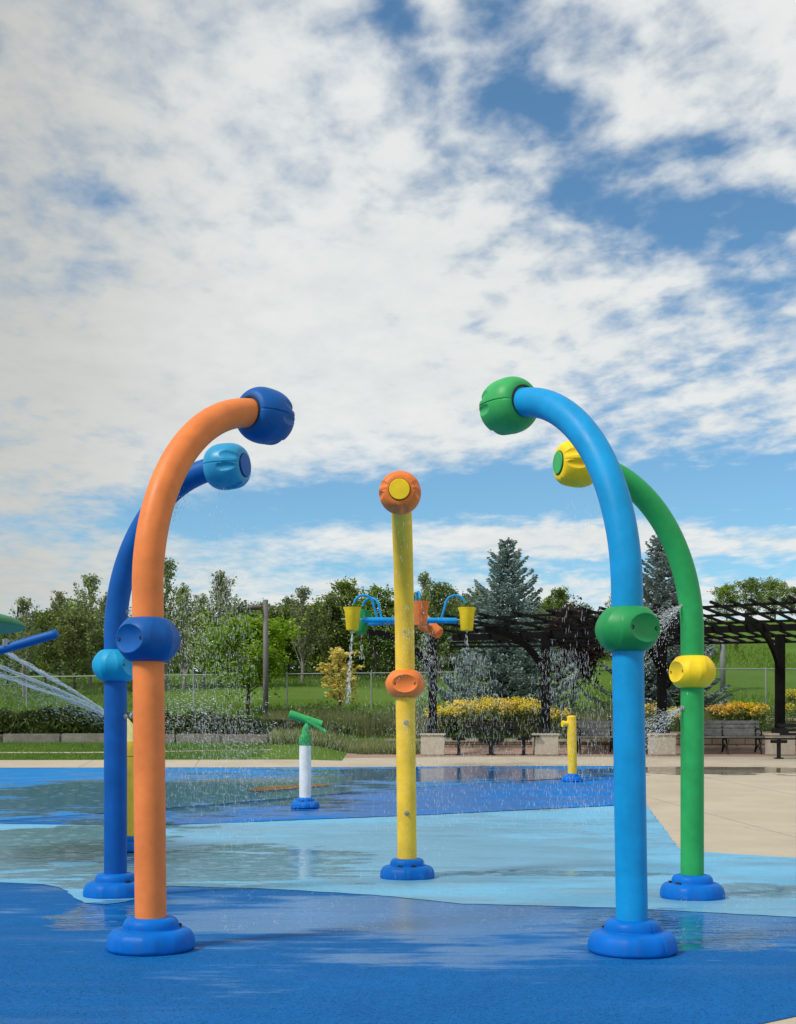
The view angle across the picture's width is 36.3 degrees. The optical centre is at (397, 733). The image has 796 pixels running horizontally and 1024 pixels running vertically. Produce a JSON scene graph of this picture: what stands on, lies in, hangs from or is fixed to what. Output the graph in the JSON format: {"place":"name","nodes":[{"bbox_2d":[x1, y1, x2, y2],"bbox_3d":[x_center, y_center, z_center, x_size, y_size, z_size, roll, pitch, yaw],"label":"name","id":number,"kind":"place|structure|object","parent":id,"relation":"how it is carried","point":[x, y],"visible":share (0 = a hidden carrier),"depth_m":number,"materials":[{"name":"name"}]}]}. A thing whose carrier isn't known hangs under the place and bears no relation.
{"place":"outdoors","nodes":[
{"label":"outdoors","id":0,"kind":"place"},
{"bbox_2d":[0,674,103,713],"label":"water jet","id":1,"kind":"object","parent":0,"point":[35,688],"visible":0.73,"depth_m":11.98,"materials":[{"name":"white"}]},
{"bbox_2d":[0,672,103,716],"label":"jet beads","id":2,"kind":"object","parent":1,"relation":"attached to","point":[28,683],"visible":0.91,"depth_m":12.02,"materials":[{"name":"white liquid"}]},
{"bbox_2d":[5,653,103,711],"bbox_3d":[-3.289,-0.424,12.102,0.042,0.668,1.769,0,0,24],"label":"water jet","id":3,"kind":"object","parent":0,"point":[35,670],"visible":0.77,"depth_m":11.73,"materials":[{"name":"white"}]},
{"bbox_2d":[6,652,103,711],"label":"jet beads","id":4,"kind":"object","parent":3,"relation":"attached to","point":[67,687],"visible":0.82,"depth_m":11.87,"materials":[{"name":"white liquid"}]},
{"bbox_2d":[0,620,795,760],"bbox_3d":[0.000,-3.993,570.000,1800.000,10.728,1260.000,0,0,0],"label":"ground","id":5,"kind":"structure","parent":0,"point":[302,694],"depth_m":46.13,"materials":[{"name":"green plant"}]},
{"bbox_2d":[0,632,21,683],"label":"leafy tree","id":6,"kind":"object","parent":5,"relation":"on","point":[4,656],"visible":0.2,"depth_m":52.07,"materials":[{"name":"green plant"}]},
{"bbox_2d":[0,706,27,733],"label":"juniper shrub","id":7,"kind":"object","parent":5,"relation":"on","point":[6,715],"visible":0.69,"depth_m":33.76,"materials":[{"name":"green plant"}]},
{"bbox_2d":[5,596,46,696],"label":"poplar tree","id":8,"kind":"object","parent":5,"relation":"on","point":[24,619],"visible":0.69,"depth_m":47.54,"materials":[{"name":"green plant"}]},
{"bbox_2d":[0,709,69,733],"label":"juniper shrub","id":9,"kind":"object","parent":5,"relation":"on","point":[23,714],"visible":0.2,"depth_m":34.08,"materials":[{"name":"green plant"}]},
{"bbox_2d":[16,606,78,688],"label":"leafy tree","id":10,"kind":"object","parent":5,"relation":"on","point":[42,619],"visible":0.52,"depth_m":50.72,"materials":[{"name":"green plant"}]},
{"bbox_2d":[0,665,100,710],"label":"water jet","id":11,"kind":"object","parent":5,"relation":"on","point":[62,691],"visible":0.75,"depth_m":12.03,"materials":[{"name":"white"}]},
{"bbox_2d":[0,665,100,712],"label":"jet beads","id":12,"kind":"object","parent":11,"relation":"attached to","point":[8,670],"visible":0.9,"depth_m":12.00,"materials":[{"name":"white liquid"}]},
{"bbox_2d":[17,703,100,733],"bbox_3d":[-9.493,-0.361,34.284,2.553,1.049,1.971,0,0,10],"label":"juniper shrub","id":13,"kind":"object","parent":5,"relation":"on","point":[59,717],"visible":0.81,"depth_m":33.76,"materials":[{"name":"green plant"}]},
{"bbox_2d":[47,589,71,687],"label":"poplar tree","id":14,"kind":"object","parent":5,"relation":"on","point":[59,600],"visible":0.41,"depth_m":51.27,"materials":[{"name":"green plant"}]},
{"bbox_2d":[44,604,103,688],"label":"leafy tree","id":15,"kind":"object","parent":5,"relation":"on","point":[75,627],"visible":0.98,"depth_m":48.27,"materials":[{"name":"green plant"}]},
{"bbox_2d":[58,708,103,733],"bbox_3d":[-8.687,-0.312,34.497,2.347,0.865,1.812,0,0,28],"label":"juniper shrub","id":16,"kind":"object","parent":5,"relation":"on","point":[94,716],"visible":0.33,"depth_m":33.82,"materials":[{"name":"green plant"}]},
{"bbox_2d":[72,573,103,687],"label":"poplar tree","id":17,"kind":"object","parent":5,"relation":"on","point":[88,581],"visible":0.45,"depth_m":51.43,"materials":[{"name":"green plant"}]},
{"bbox_2d":[94,592,106,653],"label":"poplar tree","id":18,"kind":"object","parent":5,"relation":"on","point":[102,605],"visible":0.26,"depth_m":50.03,"materials":[{"name":"green plant"}]},
{"bbox_2d":[0,733,268,742],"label":"stone kerb wall","id":19,"kind":"structure","parent":5,"relation":"on","point":[92,737],"depth_m":32.88,"materials":[{"name":"grey stone"}]},
{"bbox_2d":[164,557,188,689],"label":"poplar tree","id":20,"kind":"object","parent":5,"relation":"on","point":[168,567],"visible":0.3,"depth_m":49.25,"materials":[{"name":"green plant"}]},
{"bbox_2d":[0,740,353,758],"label":"lawn grass","id":21,"kind":"structure","parent":5,"relation":"on","point":[46,747],"depth_m":31.32,"materials":[{"name":"green plant"}]},
{"bbox_2d":[164,583,203,689],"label":"poplar tree","id":22,"kind":"object","parent":5,"relation":"on","point":[185,595],"visible":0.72,"depth_m":48.42,"materials":[{"name":"green plant"}]},
{"bbox_2d":[165,713,208,734],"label":"juniper shrub","id":23,"kind":"object","parent":5,"relation":"on","point":[177,727],"visible":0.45,"depth_m":33.79,"materials":[{"name":"green plant"}]},
{"bbox_2d":[168,710,225,733],"bbox_3d":[-5.551,-0.283,34.511,2.036,0.813,1.536,0,0,-28],"label":"juniper shrub","id":24,"kind":"object","parent":5,"relation":"on","point":[208,713],"visible":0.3,"depth_m":34.14,"materials":[{"name":"green plant"}]},
{"bbox_2d":[189,593,215,687],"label":"poplar tree","id":25,"kind":"object","parent":5,"relation":"on","point":[202,601],"visible":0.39,"depth_m":49.81,"materials":[{"name":"green plant"}]},
{"bbox_2d":[195,569,237,685],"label":"poplar tree","id":26,"kind":"object","parent":5,"relation":"on","point":[221,583],"visible":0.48,"depth_m":50.66,"materials":[{"name":"green plant"}]},
{"bbox_2d":[196,713,256,734],"bbox_3d":[-4.815,-0.225,34.289,2.021,0.732,1.560,0,0,-27],"label":"juniper shrub","id":27,"kind":"object","parent":5,"relation":"on","point":[226,722],"visible":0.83,"depth_m":33.83,"materials":[{"name":"green plant"}]},
{"bbox_2d":[199,594,279,678],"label":"bushy tree","id":28,"kind":"object","parent":5,"relation":"on","point":[238,607],"visible":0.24,"depth_m":49.59,"materials":[{"name":"green plant"}]},
{"bbox_2d":[186,605,309,714],"bbox_3d":[-4.879,-2.285,39.984,3.909,3.657,4.156,0,0,0],"label":"lime green tree","id":29,"kind":"object","parent":5,"relation":"on","point":[247,631],"visible":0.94,"depth_m":39.49,"materials":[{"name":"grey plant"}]},
{"bbox_2d":[222,716,280,733],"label":"juniper shrub","id":30,"kind":"object","parent":5,"relation":"on","point":[256,722],"visible":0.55,"depth_m":34.09,"materials":[{"name":"green plant"}]},
{"bbox_2d":[245,600,267,718],"bbox_3d":[-4.275,-2.029,36.465,0.650,3.957,0.500,0,0,28],"label":"street lamp","id":31,"kind":"object","parent":5,"relation":"on","point":[265,648],"visible":0.94,"depth_m":36.43,"materials":[{"name":"grey metal"}]},
{"bbox_2d":[252,598,291,673],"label":"leafy tree","id":32,"kind":"object","parent":5,"relation":"on","point":[271,609],"visible":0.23,"depth_m":57.24,"materials":[{"name":"green plant"}]},
{"bbox_2d":[254,718,296,733],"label":"juniper shrub","id":33,"kind":"object","parent":5,"relation":"on","point":[280,723],"visible":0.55,"depth_m":34.35,"materials":[{"name":"green plant"}]},
{"bbox_2d":[273,596,303,675],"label":"pointed tree","id":34,"kind":"object","parent":5,"relation":"on","point":[289,649],"visible":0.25,"depth_m":58.01,"materials":[{"name":"green plant"}]},
{"bbox_2d":[288,585,320,682],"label":"poplar tree","id":35,"kind":"object","parent":5,"relation":"on","point":[302,593],"visible":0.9,"depth_m":54.19,"materials":[{"name":"green plant"}]},
{"bbox_2d":[271,595,354,676],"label":"bushy tree","id":36,"kind":"object","parent":5,"relation":"on","point":[319,659],"visible":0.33,"depth_m":57.40,"materials":[{"name":"green plant"}]},
{"bbox_2d":[311,592,351,676],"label":"pointed tree","id":37,"kind":"object","parent":5,"relation":"on","point":[331,612],"visible":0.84,"depth_m":56.00,"materials":[{"name":"green plant"}]},
{"bbox_2d":[316,647,364,710],"bbox_3d":[-1.852,-1.524,38.487,1.625,2.514,1.573,0,0,0],"label":"golden sapling","id":38,"kind":"object","parent":5,"relation":"on","point":[336,655],"visible":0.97,"depth_m":38.42,"materials":[{"name":"yellow plant"}]},
{"bbox_2d":[313,576,372,665],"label":"pointed tree","id":39,"kind":"object","parent":5,"relation":"on","point":[347,590],"visible":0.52,"depth_m":56.37,"materials":[{"name":"plant"}]},
{"bbox_2d":[0,596,719,676],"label":"woodland","id":40,"kind":"object","parent":5,"relation":"on","point":[175,668],"visible":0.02,"depth_m":59.61,"materials":[{"name":"green plant"}]},
{"bbox_2d":[343,583,394,679],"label":"pointed tree","id":41,"kind":"object","parent":5,"relation":"on","point":[375,591],"visible":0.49,"depth_m":54.83,"materials":[{"name":"plant"}]},
{"bbox_2d":[367,595,420,670],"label":"bushy tree","id":42,"kind":"object","parent":5,"relation":"on","point":[390,611],"visible":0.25,"depth_m":55.21,"materials":[{"name":"green plant"}]},
{"bbox_2d":[0,756,795,1023],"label":"concrete apron","id":43,"kind":"object","parent":5,"relation":"on","point":[749,805],"visible":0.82,"depth_m":22.31,"materials":[{"name":"beige concrete"}]},
{"bbox_2d":[0,766,795,1023],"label":"splash pad","id":44,"kind":"object","parent":43,"relation":"on","point":[372,959],"visible":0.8,"depth_m":6.34,"materials":[{"name":"blue rubber"}]},
{"bbox_2d":[106,387,294,955],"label":"spray arch","id":45,"kind":"structure","parent":44,"relation":"on","point":[148,639],"depth_m":6.74,"materials":[{"name":"orange paint"}]},
{"bbox_2d":[0,766,613,819],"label":"blue pad area","id":46,"kind":"object","parent":44,"relation":"on","point":[25,793],"visible":0.88,"depth_m":22.94,"materials":[{"name":"rubber"}]},
{"bbox_2d":[246,784,328,790],"bbox_3d":[-1.957,0.970,21.903,1.998,0.061,0.718,0,0,-44],"label":"orange pad spot","id":47,"kind":"object","parent":46,"relation":"on","point":[265,788],"visible":0.9,"depth_m":21.71,"materials":[{"name":"rubber"}]},
{"bbox_2d":[166,778,613,823],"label":"splash pad floor","id":48,"kind":"structure","parent":44,"relation":"on","point":[504,796],"depth_m":19.03,"materials":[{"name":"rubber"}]},
{"bbox_2d":[288,710,326,808],"bbox_3d":[-1.353,0.383,17.998,0.500,1.450,0.434,0,0,41],"label":"water cannon","id":49,"kind":"object","parent":48,"relation":"on","point":[304,799],"visible":1,"depth_m":17.95,"materials":[{"name":"white paint"}]},
{"bbox_2d":[561,715,583,781],"bbox_3d":[3.324,0.290,23.160,0.428,1.260,0.411,0,0,0],"label":"water spout","id":50,"kind":"object","parent":48,"relation":"on","point":[572,775],"visible":1,"depth_m":23.08,"materials":[{"name":"yellow paint"}]},
{"bbox_2d":[0,805,795,916],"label":"cyan pad band","id":51,"kind":"object","parent":44,"relation":"on","point":[556,857],"visible":0.86,"depth_m":12.40,"materials":[{"name":"rubber"}]},
{"bbox_2d":[0,607,25,633],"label":"mushroom canopy","id":52,"kind":"object","parent":51,"relation":"on","point":[8,624],"visible":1,"depth_m":12.03,"materials":[{"name":"green paint"}]},
{"bbox_2d":[0,630,58,654],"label":"spray pipe","id":53,"kind":"object","parent":51,"relation":"on","point":[6,646],"visible":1,"depth_m":11.16,"materials":[{"name":"blue paint"}]},
{"bbox_2d":[127,718,133,851],"bbox_3d":[-2.912,0.538,13.260,0.443,1.480,0.443,0,0,0],"label":"jet cannon","id":54,"kind":"object","parent":51,"relation":"on","point":[130,812],"visible":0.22,"depth_m":13.18,"materials":[{"name":"yellow paint"}]},
{"bbox_2d":[83,443,250,898],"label":"spray arch","id":55,"kind":"structure","parent":51,"relation":"on","point":[223,466],"depth_m":9.32,"materials":[{"name":"blue paint"}]},
{"bbox_2d":[127,595,213,692],"bbox_3d":[-1.663,-0.608,9.193,0.651,0.909,0.671,0,0,-23],"label":"water fan","id":56,"kind":"object","parent":55,"relation":"attached to","point":[180,635],"visible":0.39,"depth_m":9.26},
{"bbox_2d":[128,662,290,846],"bbox_3d":[-1.321,0.078,9.197,1.322,1.551,1.384,0,0,-27],"label":"water fan","id":57,"kind":"object","parent":55,"relation":"attached to","point":[212,723],"visible":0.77,"depth_m":9.14},
{"bbox_2d":[379,471,434,879],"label":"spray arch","id":58,"kind":"structure","parent":51,"relation":"on","point":[399,494],"depth_m":10.81,"materials":[{"name":"yellow paint"}]},
{"bbox_2d":[553,441,724,900],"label":"spray arch","id":59,"kind":"structure","parent":51,"relation":"on","point":[692,670],"depth_m":9.18,"materials":[{"name":"green paint"}]},
{"bbox_2d":[609,706,680,788],"bbox_3d":[1.812,0.096,9.071,0.526,0.675,0.547,0,0,22],"label":"water fan","id":60,"kind":"object","parent":59,"relation":"attached to","point":[673,714],"visible":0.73,"depth_m":9.15},
{"bbox_2d":[609,602,687,694],"bbox_3d":[1.854,-0.633,9.033,0.604,0.712,0.650,0,0,0],"label":"water fan","id":61,"kind":"object","parent":59,"relation":"attached to","point":[676,608],"visible":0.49,"depth_m":9.16},
{"bbox_2d":[479,376,677,958],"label":"spray arch","id":62,"kind":"structure","parent":44,"relation":"on","point":[627,629],"depth_m":6.65,"materials":[{"name":"blue plastic"}]},
{"bbox_2d":[760,724,795,758],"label":"pedestal bench","id":63,"kind":"object","parent":43,"relation":"on","point":[778,741],"visible":1,"depth_m":30.56,"materials":[{"name":"black metal"}]},
{"bbox_2d":[0,667,795,707],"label":"chain link fence","id":64,"kind":"object","parent":5,"relation":"on","point":[454,674],"visible":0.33,"depth_m":42.00,"materials":[{"name":"grey metal"}]},
{"bbox_2d":[381,588,440,659],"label":"leafy tree","id":65,"kind":"object","parent":5,"relation":"on","point":[417,635],"visible":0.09,"depth_m":55.70,"materials":[{"name":"green plant"}]},
{"bbox_2d":[414,571,435,671],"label":"poplar tree","id":66,"kind":"object","parent":5,"relation":"on","point":[426,579],"visible":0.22,"depth_m":57.96,"materials":[{"name":"green plant"}]},
{"bbox_2d":[416,581,464,679],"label":"pointed tree","id":67,"kind":"object","parent":5,"relation":"on","point":[438,591],"visible":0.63,"depth_m":53.39,"materials":[{"name":"plant"}]},
{"bbox_2d":[423,703,458,734],"bbox_3d":[1.217,-0.316,34.634,1.197,1.083,0.942,0,0,32],"label":"flower clump","id":68,"kind":"object","parent":5,"relation":"on","point":[441,718],"visible":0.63,"depth_m":34.38,"materials":[{"name":"yellow plant"}]},
{"bbox_2d":[436,585,462,670],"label":"pointed tree","id":69,"kind":"object","parent":5,"relation":"on","point":[450,661],"visible":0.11,"depth_m":57.43,"materials":[{"name":"green plant"}]},
{"bbox_2d":[441,698,469,734],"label":"flower clump","id":70,"kind":"object","parent":5,"relation":"on","point":[457,701],"visible":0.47,"depth_m":34.65,"materials":[{"name":"yellow plant"}]},
{"bbox_2d":[434,590,483,665],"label":"leafy tree","id":71,"kind":"object","parent":5,"relation":"on","point":[459,604],"visible":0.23,"depth_m":55.89,"materials":[{"name":"green plant"}]},
{"bbox_2d":[451,698,482,734],"bbox_3d":[1.967,-0.422,34.501,0.942,1.186,0.890,0,0,-1],"label":"flower clump","id":72,"kind":"object","parent":5,"relation":"on","point":[468,717],"visible":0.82,"depth_m":34.36,"materials":[{"name":"yellow plant"}]},
{"bbox_2d":[470,696,495,733],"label":"flower clump","id":73,"kind":"object","parent":5,"relation":"on","point":[484,698],"visible":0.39,"depth_m":34.72,"materials":[{"name":"yellow plant"}]},
{"bbox_2d":[478,697,512,734],"bbox_3d":[2.796,-0.421,34.451,1.039,1.252,1.086,0,0,-21],"label":"flower clump","id":74,"kind":"object","parent":5,"relation":"on","point":[498,715],"visible":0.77,"depth_m":34.31,"materials":[{"name":"yellow plant"}]},
{"bbox_2d":[424,537,593,715],"bbox_3d":[3.401,-3.067,37.855,5.282,6.088,5.318,0,0,0],"label":"blue spruce","id":75,"kind":"object","parent":5,"relation":"on","point":[519,678],"visible":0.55,"depth_m":37.42,"materials":[{"name":"grey plant"}]},
{"bbox_2d":[501,696,524,733],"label":"flower clump","id":76,"kind":"object","parent":5,"relation":"on","point":[513,701],"visible":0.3,"depth_m":34.66,"materials":[{"name":"yellow plant"}]},
{"bbox_2d":[506,697,538,734],"bbox_3d":[3.482,-0.381,34.529,1.145,1.300,0.901,0,0,22],"label":"flower clump","id":77,"kind":"object","parent":5,"relation":"on","point":[523,715],"visible":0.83,"depth_m":34.31,"materials":[{"name":"yellow plant"}]},
{"bbox_2d":[262,696,795,737],"bbox_3d":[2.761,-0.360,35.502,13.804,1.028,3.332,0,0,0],"label":"wild grass","id":78,"kind":"structure","parent":5,"relation":"on","point":[376,728],"depth_m":34.71,"materials":[{"name":"green plant"}]},
{"bbox_2d":[520,698,550,728],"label":"flower clump","id":79,"kind":"object","parent":5,"relation":"on","point":[538,707],"visible":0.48,"depth_m":34.61,"materials":[{"name":"yellow plant"}]},
{"bbox_2d":[542,585,578,625],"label":"tree","id":80,"kind":"object","parent":5,"relation":"on","point":[561,598],"visible":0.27,"depth_m":59.84,"materials":[{"name":"green plant"}]},
{"bbox_2d":[550,707,571,734],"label":"flower clump","id":81,"kind":"object","parent":5,"relation":"on","point":[552,716],"visible":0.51,"depth_m":34.40,"materials":[{"name":"yellow plant"}]},
{"bbox_2d":[541,597,606,710],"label":"water spray","id":82,"kind":"object","parent":5,"relation":"on","point":[582,659],"visible":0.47,"depth_m":40.08,"materials":[{"name":"clear liquid"}]},
{"bbox_2d":[365,732,795,748],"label":"retaining wall","id":83,"kind":"structure","parent":5,"relation":"on","point":[516,743],"depth_m":33.67,"materials":[{"name":"stone"}]},
{"bbox_2d":[645,703,656,723],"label":"flower clump","id":84,"kind":"object","parent":5,"relation":"on","point":[651,710],"visible":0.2,"depth_m":34.88,"materials":[{"name":"yellow plant"}]},
{"bbox_2d":[583,534,733,715],"bbox_3d":[8.547,-3.415,38.917,4.602,6.289,4.534,0,0,-38],"label":"blue spruce","id":85,"kind":"object","parent":5,"relation":"on","point":[658,561],"visible":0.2,"depth_m":38.50,"materials":[{"name":"grey plant"}]},
{"bbox_2d":[667,707,679,731],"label":"flower clump","id":86,"kind":"object","parent":5,"relation":"on","point":[678,721],"visible":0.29,"depth_m":34.53,"materials":[{"name":"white plant"}]},
{"bbox_2d":[704,703,736,720],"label":"flower clump","id":87,"kind":"object","parent":5,"relation":"on","point":[713,709],"visible":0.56,"depth_m":35.09,"materials":[{"name":"yellow plant"}]},
{"bbox_2d":[707,582,741,619],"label":"bushy tree","id":88,"kind":"object","parent":5,"relation":"on","point":[723,592],"visible":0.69,"depth_m":93.02,"materials":[{"name":"green plant"}]},
{"bbox_2d":[713,635,738,692],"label":"street lamp","id":89,"kind":"object","parent":5,"relation":"on","point":[722,662],"visible":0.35,"depth_m":45.90,"materials":[{"name":"grey metal"}]},
{"bbox_2d":[718,701,747,720],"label":"flower clump","id":90,"kind":"object","parent":5,"relation":"on","point":[733,716],"visible":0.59,"depth_m":34.76,"materials":[{"name":"yellow plant"}]},
{"bbox_2d":[731,700,754,720],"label":"flower clump","id":91,"kind":"object","parent":5,"relation":"on","point":[748,708],"visible":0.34,"depth_m":35.09,"materials":[{"name":"yellow plant"}]},
{"bbox_2d":[734,576,772,616],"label":"leafy tree","id":92,"kind":"object","parent":5,"relation":"on","point":[751,585],"visible":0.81,"depth_m":89.55,"materials":[{"name":"green plant"}]},
{"bbox_2d":[744,702,769,730],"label":"flower clump","id":93,"kind":"object","parent":5,"relation":"on","point":[758,714],"visible":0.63,"depth_m":34.84,"materials":[{"name":"yellow plant"}]},
{"bbox_2d":[752,576,792,618],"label":"bushy tree","id":94,"kind":"object","parent":5,"relation":"on","point":[777,586],"visible":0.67,"depth_m":94.37,"materials":[{"name":"green plant"}]},
{"bbox_2d":[785,688,795,705],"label":"flower clump","id":95,"kind":"object","parent":5,"relation":"on","point":[789,698],"visible":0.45,"depth_m":40.82,"materials":[{"name":"yellow plant"}]},
{"bbox_2d":[785,586,795,615],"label":"leafy tree","id":96,"kind":"object","parent":5,"relation":"on","point":[793,589],"visible":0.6,"depth_m":94.53,"materials":[{"name":"green plant"}]},
{"bbox_2d":[0,0,795,670],"label":"sky","id":97,"kind":"structure","parent":0,"point":[375,216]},
{"bbox_2d":[341,590,477,769],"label":"bucket tower","id":98,"kind":"structure","parent":0,"point":[357,620],"depth_m":26.39,"materials":[{"name":"yellow paint"}]},
{"bbox_2d":[344,630,352,701],"bbox_3d":[-1.042,-1.460,26.424,0.239,1.687,0.238,0,0,37],"label":"bucket dribble","id":99,"kind":"object","parent":98,"relation":"hanging from","point":[349,675],"visible":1,"depth_m":26.40,"materials":[{"name":"white liquid"}]},
{"bbox_2d":[344,746,795,757],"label":"brick paving","id":100,"kind":"structure","parent":0,"point":[708,751],"depth_m":33.21,"materials":[{"name":"beige brick"}]},
{"bbox_2d":[263,726,420,753],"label":"wall foot weeds","id":101,"kind":"object","parent":100,"relation":"on","point":[346,745],"depth_m":32.85,"materials":[{"name":"green plant"}]},
{"bbox_2d":[443,722,539,754],"bbox_3d":[2.475,0.141,32.260,2.550,0.882,0.540,0,0,0],"label":"pedestal bench","id":102,"kind":"object","parent":100,"relation":"on","point":[491,742],"visible":0.98,"depth_m":32.16,"materials":[{"name":"black metal"}]},
{"bbox_2d":[369,596,795,754],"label":"pergola","id":103,"kind":"object","parent":100,"relation":"on","point":[546,742],"visible":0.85,"depth_m":32.17,"materials":[{"name":"wood"}]},
{"bbox_2d":[576,719,647,753],"bbox_3d":[5.822,0.091,33.031,2.050,0.969,0.709,0,0,0],"label":"park bench","id":104,"kind":"object","parent":100,"relation":"on","point":[593,729],"visible":0.56,"depth_m":33.26,"materials":[{"name":"grey wood"}]},
{"bbox_2d":[704,719,764,753],"bbox_3d":[8.890,0.091,33.031,2.050,0.969,0.709,0,0,0],"label":"park bench","id":105,"kind":"object","parent":100,"relation":"on","point":[723,730],"visible":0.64,"depth_m":33.26,"materials":[{"name":"grey wood"}]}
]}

